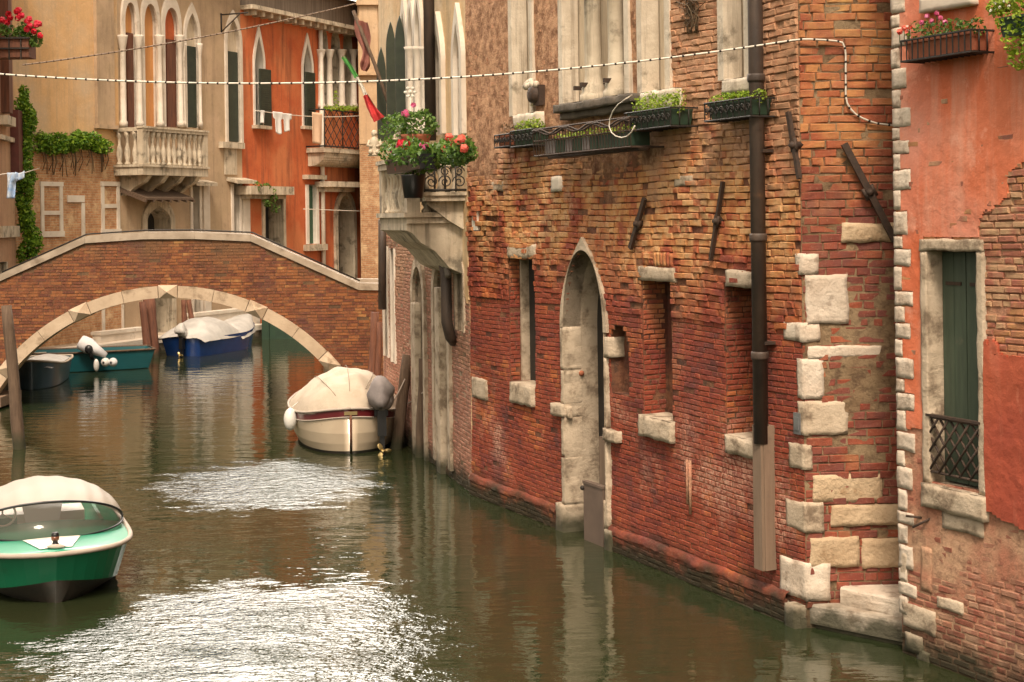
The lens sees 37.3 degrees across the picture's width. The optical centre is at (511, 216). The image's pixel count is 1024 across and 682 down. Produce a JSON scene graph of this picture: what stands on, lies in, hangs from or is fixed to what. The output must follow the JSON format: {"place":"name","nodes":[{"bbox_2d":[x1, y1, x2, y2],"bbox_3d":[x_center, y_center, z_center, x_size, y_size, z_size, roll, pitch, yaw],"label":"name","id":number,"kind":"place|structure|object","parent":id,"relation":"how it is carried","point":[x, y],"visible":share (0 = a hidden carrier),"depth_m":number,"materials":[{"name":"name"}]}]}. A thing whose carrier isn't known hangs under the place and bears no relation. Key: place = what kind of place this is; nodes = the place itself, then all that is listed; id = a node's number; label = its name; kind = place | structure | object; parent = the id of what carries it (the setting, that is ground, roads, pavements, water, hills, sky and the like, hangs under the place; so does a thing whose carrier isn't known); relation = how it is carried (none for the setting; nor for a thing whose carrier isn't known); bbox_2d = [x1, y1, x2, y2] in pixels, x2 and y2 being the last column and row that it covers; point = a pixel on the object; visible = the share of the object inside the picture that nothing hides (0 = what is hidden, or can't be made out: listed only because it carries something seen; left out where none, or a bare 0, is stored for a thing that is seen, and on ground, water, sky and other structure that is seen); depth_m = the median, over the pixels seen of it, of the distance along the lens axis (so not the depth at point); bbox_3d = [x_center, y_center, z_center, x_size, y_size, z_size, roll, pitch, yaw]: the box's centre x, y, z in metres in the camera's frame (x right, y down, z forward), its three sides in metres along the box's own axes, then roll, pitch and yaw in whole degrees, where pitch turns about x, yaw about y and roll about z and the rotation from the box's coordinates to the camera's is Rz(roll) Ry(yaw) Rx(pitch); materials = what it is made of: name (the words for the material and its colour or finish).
{"place":"outdoors","nodes":[
{"label":"outdoors","id":0,"kind":"place"},
{"bbox_2d":[39,330,261,352],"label":"quay","id":1,"kind":"structure","parent":0,"point":[257,334],"depth_m":46.27,"materials":[{"name":"stone"}]},
{"bbox_2d":[91,327,141,342],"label":"quay parapet","id":2,"kind":"structure","parent":1,"relation":"on","point":[103,336],"depth_m":44.98,"materials":[{"name":"stone"}]},
{"bbox_2d":[34,324,261,352],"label":"quay kerb","id":3,"kind":"structure","parent":1,"relation":"on","point":[137,341],"depth_m":44.75,"materials":[{"name":"stone"}]},
{"bbox_2d":[113,0,256,331],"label":"gothic palazzo","id":4,"kind":"structure","parent":1,"relation":"on","point":[180,147],"depth_m":49.28,"materials":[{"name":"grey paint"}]},
{"bbox_2d":[120,0,139,126],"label":"window","id":5,"kind":"structure","parent":4,"relation":"in","point":[130,27],"depth_m":47.50,"materials":[{"name":"stone"}]},
{"bbox_2d":[140,0,160,126],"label":"window","id":6,"kind":"structure","parent":4,"relation":"in","point":[150,26],"depth_m":48.43,"materials":[{"name":"stone"}]},
{"bbox_2d":[141,200,176,331],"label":"door","id":7,"kind":"structure","parent":4,"relation":"in","point":[153,217],"depth_m":49.11,"materials":[{"name":"stone"}]},
{"bbox_2d":[160,0,182,127],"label":"window","id":8,"kind":"structure","parent":4,"relation":"in","point":[170,20],"depth_m":49.34,"materials":[{"name":"stone"}]},
{"bbox_2d":[183,3,201,128],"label":"window","id":9,"kind":"structure","parent":4,"relation":"in","point":[191,28],"depth_m":50.41,"materials":[{"name":"stone"}]},
{"bbox_2d":[190,180,217,311],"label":"side door","id":10,"kind":"structure","parent":4,"relation":"in","point":[195,191],"depth_m":50.55,"materials":[{"name":"stone"}]},
{"bbox_2d":[219,10,244,174],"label":"window","id":11,"kind":"structure","parent":4,"relation":"in","point":[233,46],"depth_m":52.49,"materials":[{"name":"stone"}]},
{"bbox_2d":[227,177,256,307],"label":"side door","id":12,"kind":"structure","parent":4,"relation":"in","point":[236,203],"depth_m":52.66,"materials":[{"name":"stone"}]},
{"bbox_2d":[187,308,259,323],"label":"quay parapet","id":13,"kind":"structure","parent":1,"relation":"on","point":[224,314],"depth_m":49.90,"materials":[{"name":"stone"}]},
{"bbox_2d":[0,339,978,681],"bbox_3d":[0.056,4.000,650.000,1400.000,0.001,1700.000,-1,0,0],"label":"canal water","id":14,"kind":"structure","parent":0,"point":[264,545],"depth_m":16.74,"materials":[{"name":"green liquid"}]},
{"bbox_2d":[0,390,21,406],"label":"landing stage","id":15,"kind":"object","parent":14,"relation":"in","point":[4,397],"visible":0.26,"depth_m":33.02,"materials":[{"name":"brown wood"}]},
{"bbox_2d":[1,305,25,449],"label":"mooring pole","id":16,"kind":"object","parent":14,"relation":"in","point":[17,422],"visible":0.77,"depth_m":26.92,"materials":[{"name":"brown wood"}]},
{"bbox_2d":[19,354,73,389],"bbox_3d":[-11.785,3.920,37.999,1.311,0.990,3.463,-1,0,-8],"label":"grey dinghy","id":17,"kind":"object","parent":14,"relation":"on","point":[43,371],"visible":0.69,"depth_m":36.68,"materials":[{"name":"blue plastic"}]},
{"bbox_2d":[0,476,132,602],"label":"speedboat","id":18,"kind":"object","parent":14,"relation":"on","point":[62,538],"visible":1,"depth_m":16.40,"materials":[{"name":"plastic"}]},
{"bbox_2d":[32,336,155,372],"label":"teal dory","id":19,"kind":"object","parent":14,"relation":"on","point":[90,354],"visible":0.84,"depth_m":40.83,"materials":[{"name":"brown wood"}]},
{"bbox_2d":[139,301,152,358],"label":"mooring pole","id":20,"kind":"object","parent":14,"relation":"in","point":[146,339],"visible":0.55,"depth_m":44.11,"materials":[{"name":"red wood"}]},
{"bbox_2d":[143,298,159,357],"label":"mooring pole","id":21,"kind":"object","parent":14,"relation":"in","point":[151,312],"visible":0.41,"depth_m":44.52,"materials":[{"name":"red wood"}]},
{"bbox_2d":[181,300,186,322],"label":"mooring pole","id":22,"kind":"object","parent":14,"relation":"in","point":[184,310],"visible":0.51,"depth_m":47.51,"materials":[{"name":"red wood"}]},
{"bbox_2d":[186,300,193,318],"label":"mooring pole","id":23,"kind":"object","parent":14,"relation":"in","point":[189,309],"visible":0.41,"depth_m":47.21,"materials":[{"name":"red wood"}]},
{"bbox_2d":[158,314,255,356],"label":"blue boat","id":24,"kind":"object","parent":14,"relation":"on","point":[203,336],"visible":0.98,"depth_m":45.30,"materials":[{"name":"fabric"}]},
{"bbox_2d":[262,319,293,339],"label":"water gate","id":25,"kind":"structure","parent":14,"relation":"in","point":[270,331],"depth_m":50.91,"materials":[{"name":"green wood"}]},
{"bbox_2d":[236,0,360,323],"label":"rust red house","id":26,"kind":"structure","parent":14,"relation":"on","point":[298,169],"depth_m":56.47,"materials":[{"name":"paint"}]},
{"bbox_2d":[252,26,271,129],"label":"window","id":27,"kind":"structure","parent":26,"relation":"in","point":[262,96],"depth_m":54.01,"materials":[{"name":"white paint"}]},
{"bbox_2d":[236,186,293,248],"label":"door","id":28,"kind":"structure","parent":26,"relation":"in","point":[273,224],"depth_m":55.15,"materials":[{"name":"stone"}]},
{"bbox_2d":[253,181,280,212],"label":"bush","id":29,"kind":"object","parent":26,"relation":"on","point":[270,198],"visible":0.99,"depth_m":53.53,"materials":[{"name":"green plant"}]},
{"bbox_2d":[301,33,315,129],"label":"window","id":30,"kind":"structure","parent":26,"relation":"in","point":[307,65],"depth_m":56.73,"materials":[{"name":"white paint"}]},
{"bbox_2d":[302,175,327,250],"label":"window","id":31,"kind":"structure","parent":26,"relation":"in","point":[311,192],"depth_m":57.20,"materials":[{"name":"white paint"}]},
{"bbox_2d":[323,31,327,104],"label":"window","id":32,"kind":"structure","parent":26,"relation":"in","point":[325,41],"depth_m":58.29,"materials":[{"name":"stone"}]},
{"bbox_2d":[326,32,339,107],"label":"window","id":33,"kind":"structure","parent":26,"relation":"in","point":[335,41],"depth_m":59.13,"materials":[{"name":"stone"}]},
{"bbox_2d":[315,181,359,277],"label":"door","id":34,"kind":"structure","parent":26,"relation":"in","point":[344,222],"depth_m":59.71,"materials":[{"name":"stone"}]},
{"bbox_2d":[324,90,358,111],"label":"balcony plants","id":35,"kind":"object","parent":26,"relation":"on","point":[340,107],"visible":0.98,"depth_m":57.25,"materials":[{"name":"green plant"}]},
{"bbox_2d":[339,35,351,106],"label":"window","id":36,"kind":"structure","parent":26,"relation":"in","point":[347,41],"depth_m":60.01,"materials":[{"name":"stone"}]},
{"bbox_2d":[284,365,422,455],"bbox_3d":[-3.084,3.496,27.623,2.220,1.695,5.302,-1,0,-12],"label":"covered boat","id":37,"kind":"object","parent":14,"relation":"on","point":[339,410],"visible":0.95,"depth_m":25.87,"materials":[{"name":"fabric"}]},
{"bbox_2d":[368,312,378,374],"bbox_3d":[-2.736,3.351,29.516,0.372,2.982,0.178,-1,0,-45],"label":"mooring pole","id":38,"kind":"object","parent":14,"relation":"in","point":[374,320],"visible":0.4,"depth_m":29.50,"materials":[{"name":"red wood"}]},
{"bbox_2d":[375,322,381,375],"bbox_3d":[-2.594,3.438,29.281,0.135,2.801,0.276,-1,0,29],"label":"mooring pole","id":39,"kind":"object","parent":14,"relation":"in","point":[378,352],"visible":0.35,"depth_m":29.28,"materials":[{"name":"brown wood"}]},
{"bbox_2d":[390,354,410,449],"bbox_3d":[-1.977,3.615,26.348,0.555,2.440,0.246,-1,0,-27],"label":"mooring pole","id":40,"kind":"object","parent":14,"relation":"in","point":[398,431],"visible":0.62,"depth_m":26.30,"materials":[{"name":"brown wood"}]},
{"bbox_2d":[415,358,423,457],"bbox_3d":[-1.526,3.602,25.388,0.182,2.450,0.338,-1,0,37],"label":"mooring pole","id":41,"kind":"object","parent":14,"relation":"in","point":[419,448],"visible":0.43,"depth_m":25.34,"materials":[{"name":"brown wood"}]},
{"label":"ground","id":42,"kind":"structure","parent":0,"visible":0},
{"bbox_2d":[0,0,22,273],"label":"pinkish house","id":43,"kind":"structure","parent":42,"relation":"on","point":[11,139],"depth_m":40.13,"materials":[{"name":"paint"}]},
{"bbox_2d":[0,262,7,273],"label":"window","id":44,"kind":"structure","parent":43,"relation":"in","point":[3,265],"depth_m":39.77,"materials":[{"name":"stone"}]},
{"bbox_2d":[0,7,42,59],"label":"geranium box","id":45,"kind":"object","parent":43,"relation":"attached to","point":[19,43],"visible":1,"depth_m":38.30,"materials":[{"name":"red wood"}]},
{"bbox_2d":[14,84,43,264],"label":"ivy column","id":46,"kind":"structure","parent":43,"relation":"attached to","point":[26,250],"depth_m":41.76,"materials":[{"name":"green plant"}]},
{"bbox_3d":[-12.561,-1.115,38.747,0.629,0.417,4.510,-1,0,0],"label":"washing line","id":47,"kind":"object","parent":43,"relation":"attached to","visible":0},
{"bbox_2d":[7,171,24,197],"bbox_3d":[-12.114,-0.780,36.994,0.446,0.673,0.132,-1,0,0],"label":"shirt","id":48,"kind":"object","parent":47,"relation":"hanging from","point":[13,178],"visible":1,"depth_m":36.98,"materials":[{"name":"white fabric"}]},
{"bbox_2d":[12,0,123,347],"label":"ochre house","id":49,"kind":"structure","parent":42,"relation":"on","point":[72,206],"depth_m":44.99,"materials":[{"name":"yellow paint"}]},
{"bbox_2d":[39,181,64,236],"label":"blocked window","id":50,"kind":"structure","parent":49,"relation":"in","point":[61,233],"depth_m":43.97,"materials":[{"name":"stone"}]},
{"bbox_2d":[32,129,114,176],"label":"hanging plant","id":51,"kind":"object","parent":49,"relation":"attached to","point":[73,142],"visible":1,"depth_m":44.48,"materials":[{"name":"green plant"}]},
{"bbox_2d":[67,195,84,237],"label":"blocked window","id":52,"kind":"structure","parent":49,"relation":"in","point":[70,198],"depth_m":45.18,"materials":[{"name":"stone"}]},
{"bbox_2d":[100,181,121,233],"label":"blocked window","id":53,"kind":"structure","parent":49,"relation":"in","point":[102,183],"depth_m":46.32,"materials":[{"name":"stone"}]},
{"bbox_2d":[0,229,382,393],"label":"footbridge","id":54,"kind":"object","parent":42,"relation":"on","point":[321,313],"visible":0.63,"depth_m":32.99,"materials":[{"name":"brick"}]},
{"bbox_2d":[356,0,379,277],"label":"tan house","id":55,"kind":"structure","parent":42,"relation":"on","point":[367,10],"depth_m":58.02,"materials":[{"name":"paint"}]},
{"bbox_2d":[254,110,354,116],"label":"washing line","id":56,"kind":"object","parent":55,"relation":"attached to","point":[311,116],"visible":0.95,"depth_m":56.12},
{"bbox_2d":[260,110,264,124],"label":"cloth","id":57,"kind":"object","parent":56,"relation":"hanging from","point":[262,112],"visible":1,"depth_m":52.38,"materials":[{"name":"white fabric"}]},
{"bbox_2d":[273,111,282,133],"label":"shirt","id":58,"kind":"object","parent":56,"relation":"hanging from","point":[278,117],"visible":1,"depth_m":53.33,"materials":[{"name":"white fabric"}]},
{"bbox_2d":[283,113,291,131],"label":"shirt","id":59,"kind":"object","parent":56,"relation":"hanging from","point":[287,117],"visible":1,"depth_m":53.81,"materials":[{"name":"white fabric"}]},
{"bbox_2d":[312,112,321,144],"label":"towel","id":60,"kind":"object","parent":56,"relation":"hanging from","point":[317,128],"visible":1,"depth_m":55.65,"materials":[{"name":"beige fabric"}]},
{"bbox_2d":[306,209,359,211],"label":"overhead cable","id":61,"kind":"object","parent":55,"relation":"attached to","point":[332,210],"visible":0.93,"depth_m":57.23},
{"bbox_2d":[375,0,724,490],"bbox_3d":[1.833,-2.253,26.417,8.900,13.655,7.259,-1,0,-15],"label":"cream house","id":62,"kind":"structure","parent":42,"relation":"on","point":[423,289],"depth_m":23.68,"materials":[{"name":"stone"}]},
{"bbox_2d":[23,3,356,65],"bbox_3d":[-5.698,-3.337,27.536,6.211,1.422,0.106,-1,0,-29],"label":"strung cable","id":63,"kind":"object","parent":62,"relation":"attached to","point":[187,39],"visible":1,"depth_m":27.46,"materials":[{"name":"metal"}]},
{"bbox_2d":[342,55,382,121],"bbox_3d":[-2.736,-2.331,27.562,0.896,1.261,0.223,-1,0,22],"label":"tricolour flag","id":64,"kind":"object","parent":62,"relation":"attached to","point":[375,114],"visible":0.98,"depth_m":27.53,"materials":[{"name":"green fabric"}]},
{"bbox_2d":[352,10,386,102],"bbox_3d":[-2.571,-2.753,27.914,0.278,2.205,1.124,-1,0,-44],"label":"brown flag","id":65,"kind":"object","parent":62,"relation":"attached to","point":[362,32],"visible":0.98,"depth_m":28.08,"materials":[{"name":"brown fabric"}]},
{"bbox_2d":[366,130,381,155],"bbox_3d":[-2.260,-1.212,24.925,0.268,0.428,0.239,-1,0,0],"label":"statue","id":66,"kind":"object","parent":62,"relation":"on","point":[373,144],"visible":0.9,"depth_m":24.86,"materials":[{"name":"stone"}]},
{"bbox_2d":[382,246,389,357],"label":"window","id":67,"kind":"structure","parent":62,"relation":"in","point":[386,329],"depth_m":28.36,"materials":[{"name":"stone"}]},
{"bbox_2d":[389,248,396,363],"bbox_3d":[-2.067,1.631,27.890,0.280,2.098,0.446,-1,0,-15],"label":"window","id":68,"kind":"structure","parent":62,"relation":"in","point":[392,254],"depth_m":28.01,"materials":[{"name":"stone"}]},
{"bbox_2d":[392,127,401,143],"bbox_3d":[-1.690,-1.199,22.795,0.216,0.346,0.193,-1,0,0],"label":"statue","id":69,"kind":"object","parent":62,"relation":"on","point":[396,137],"visible":0.29,"depth_m":22.76,"materials":[{"name":"stone"}]},
{"bbox_2d":[400,0,406,108],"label":"window","id":70,"kind":"structure","parent":62,"relation":"in","point":[403,10],"depth_m":26.17,"materials":[{"name":"stone"}]},
{"bbox_2d":[378,133,438,174],"bbox_3d":[-1.452,-0.883,21.349,0.490,0.710,2.932,-1,0,-14],"label":"balcony flower box","id":71,"kind":"object","parent":62,"relation":"attached to","point":[405,157],"visible":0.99,"depth_m":20.90,"materials":[{"name":"green plant"}]},
{"bbox_2d":[400,171,425,197],"bbox_3d":[-1.355,-0.565,20.811,0.360,0.620,0.360,-1,0,0],"label":"hanging pot","id":72,"kind":"object","parent":71,"relation":"hanging from","point":[413,184],"visible":0.86,"depth_m":20.69,"materials":[{"name":"black plastic"}]},
{"bbox_2d":[378,102,439,147],"bbox_3d":[-1.577,-1.262,23.086,0.660,0.765,2.704,-1,0,-19],"label":"pot plant","id":73,"kind":"object","parent":62,"relation":"on","point":[406,115],"visible":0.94,"depth_m":22.54,"materials":[{"name":"green plant"}]},
{"bbox_2d":[404,87,416,128],"bbox_3d":[-1.536,-1.576,22.963,0.201,0.783,0.061,-1,0,0],"label":"pinwheel","id":74,"kind":"object","parent":62,"relation":"on","point":[409,92],"visible":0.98,"depth_m":22.95,"materials":[{"name":"white plastic"}]},
{"bbox_2d":[406,0,414,126],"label":"window","id":75,"kind":"structure","parent":62,"relation":"in","point":[410,5],"depth_m":25.81,"materials":[{"name":"stone"}]},
{"bbox_2d":[413,0,423,111],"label":"window","id":76,"kind":"structure","parent":62,"relation":"in","point":[418,38],"depth_m":24.94,"materials":[{"name":"stone"}]},
{"bbox_2d":[410,258,428,460],"bbox_3d":[-1.337,2.356,25.483,0.797,3.363,1.134,-1,0,0],"label":"door","id":77,"kind":"structure","parent":62,"relation":"in","point":[418,292],"depth_m":25.01,"materials":[{"name":"stone"}]},
{"bbox_2d":[435,11,445,135],"bbox_3d":[-1.048,-2.247,23.739,0.290,1.926,0.724,-1,0,-15],"label":"window","id":78,"kind":"structure","parent":62,"relation":"in","point":[439,36],"depth_m":23.46,"materials":[{"name":"stone"}]},
{"bbox_2d":[431,269,453,470],"bbox_3d":[-0.878,2.227,23.759,0.827,3.312,1.244,-1,0,0],"label":"door","id":79,"kind":"structure","parent":62,"relation":"in","point":[435,282],"depth_m":24.09,"materials":[{"name":"stone"}]},
{"bbox_2d":[416,133,477,172],"bbox_3d":[-0.931,-0.850,20.310,0.412,0.455,3.399,-1,0,-16],"label":"balcony flower box","id":80,"kind":"object","parent":62,"relation":"attached to","point":[461,149],"visible":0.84,"depth_m":19.18,"materials":[{"name":"green plant"}]},
{"bbox_2d":[451,3,466,135],"bbox_3d":[-0.689,-2.184,22.396,0.290,1.946,0.675,-1,0,-15],"label":"window","id":81,"kind":"structure","parent":62,"relation":"in","point":[458,62],"depth_m":22.34,"materials":[{"name":"stone"}]},
{"bbox_2d":[453,262,465,332],"bbox_3d":[-0.632,1.119,22.570,0.340,1.166,0.641,-1,0,-15],"label":"window","id":82,"kind":"structure","parent":62,"relation":"in","point":[458,279],"depth_m":22.78,"materials":[{"name":"stone"}]},
{"bbox_2d":[465,0,899,627],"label":"brick house","id":83,"kind":"structure","parent":42,"relation":"on","point":[713,408],"depth_m":16.31,"materials":[{"name":"red brick"}]},
{"bbox_2d":[0,38,891,125],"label":"strung cable","id":84,"kind":"object","parent":83,"relation":"attached to","point":[547,70],"visible":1,"depth_m":15.15,"materials":[{"name":"white metal"}]},
{"bbox_2d":[494,123,518,148],"bbox_3d":[-0.025,-1.098,20.336,0.265,0.346,0.595,-1,0,-25],"label":"window planter","id":85,"kind":"object","parent":83,"relation":"attached to","point":[503,140],"visible":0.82,"depth_m":20.31,"materials":[{"name":"black metal"}]},
{"bbox_2d":[507,243,536,406],"bbox_3d":[0.309,1.438,20.413,0.499,2.166,0.934,-1,0,-25],"label":"window","id":86,"kind":"structure","parent":83,"relation":"in","point":[522,326],"depth_m":20.77,"materials":[{"name":"stone"}]},
{"bbox_2d":[508,0,544,127],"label":"window","id":87,"kind":"structure","parent":83,"relation":"in","point":[521,45],"depth_m":20.49,"materials":[{"name":"stone"}]},
{"bbox_2d":[510,117,551,147],"bbox_3d":[0.238,-1.095,19.730,0.295,0.380,0.780,-1,0,-25],"label":"window planter","id":88,"kind":"object","parent":83,"relation":"attached to","point":[522,138],"visible":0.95,"depth_m":19.62,"materials":[{"name":"black metal"}]},
{"bbox_2d":[550,237,624,551],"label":"door","id":89,"kind":"structure","parent":83,"relation":"in","point":[587,437],"depth_m":19.20,"materials":[{"name":"stone"}]},
{"bbox_2d":[553,0,639,120],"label":"window","id":90,"kind":"structure","parent":83,"relation":"in","point":[590,32],"depth_m":18.40,"materials":[{"name":"stone"}]},
{"bbox_2d":[532,116,663,158],"bbox_3d":[0.971,-0.918,17.957,0.453,0.380,2.501,-1,0,-25],"label":"long plant basket","id":91,"kind":"object","parent":83,"relation":"attached to","point":[598,143],"visible":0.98,"depth_m":17.66,"materials":[{"name":"metal"}]},
{"bbox_2d":[608,95,634,137],"bbox_3d":[1.227,-1.124,16.878,0.280,0.510,0.590,-1,0,0],"label":"hose","id":92,"kind":"object","parent":91,"relation":"hanging from","point":[610,118],"visible":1,"depth_m":16.95,"materials":[{"name":"white plastic"}]},
{"bbox_2d":[637,266,676,443],"bbox_3d":[1.776,1.535,17.141,0.416,1.958,0.821,-1,0,-25],"label":"window","id":93,"kind":"structure","parent":83,"relation":"in","point":[657,423],"depth_m":17.45,"materials":[{"name":"red brick"}]},
{"bbox_2d":[636,0,683,110],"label":"window","id":94,"kind":"structure","parent":83,"relation":"in","point":[653,31],"depth_m":17.29,"materials":[{"name":"stone"}]},
{"bbox_2d":[624,89,697,131],"bbox_3d":[1.621,-1.171,16.655,0.355,0.436,1.100,-1,0,-25],"label":"window planter","id":95,"kind":"object","parent":83,"relation":"attached to","point":[662,117],"visible":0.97,"depth_m":16.42,"materials":[{"name":"green metal"}]},
{"bbox_2d":[676,0,705,33],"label":"dead creeper","id":96,"kind":"object","parent":83,"relation":"attached to","point":[688,8],"visible":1,"depth_m":16.29,"materials":[{"name":"brown plant"}]},
{"bbox_2d":[717,0,748,94],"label":"window","id":97,"kind":"structure","parent":83,"relation":"in","point":[732,15],"depth_m":15.75,"materials":[{"name":"stone"}]},
{"bbox_2d":[724,269,752,458],"bbox_3d":[2.598,1.493,15.615,0.806,1.913,0.901,-1,0,0],"label":"window","id":98,"kind":"structure","parent":83,"relation":"in","point":[738,297],"depth_m":15.88,"materials":[{"name":"brick"}]},
{"bbox_2d":[704,89,774,122],"bbox_3d":[2.283,-1.124,15.268,0.315,0.305,0.944,-1,0,-25],"label":"window planter","id":99,"kind":"object","parent":83,"relation":"attached to","point":[726,109],"visible":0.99,"depth_m":15.11,"materials":[{"name":"green metal"}]},
{"bbox_2d":[784,584,902,644],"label":"stone steps","id":100,"kind":"structure","parent":42,"relation":"on","point":[876,615],"depth_m":14.35,"materials":[{"name":"beige stone"}]},
{"bbox_2d":[890,0,1023,681],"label":"orange house","id":101,"kind":"structure","parent":42,"relation":"on","point":[958,156],"depth_m":13.06,"materials":[{"name":"paint"}]},
{"bbox_2d":[896,11,994,63],"bbox_3d":[3.682,-1.556,12.989,0.268,0.413,1.054,-1,0,-25],"label":"window planter","id":102,"kind":"object","parent":101,"relation":"attached to","point":[963,41],"visible":1,"depth_m":12.87,"materials":[{"name":"black metal"}]},
{"bbox_2d":[919,238,988,522],"bbox_3d":[3.883,1.377,13.119,0.270,2.382,0.807,-1,0,-25],"label":"window","id":103,"kind":"structure","parent":101,"relation":"in","point":[953,309],"depth_m":13.23,"materials":[{"name":"stone"}]},
{"bbox_2d":[985,0,1023,70],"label":"hanging plant","id":104,"kind":"object","parent":101,"relation":"attached to","point":[1012,26],"visible":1,"depth_m":12.07,"materials":[{"name":"green plant"}]}
]}

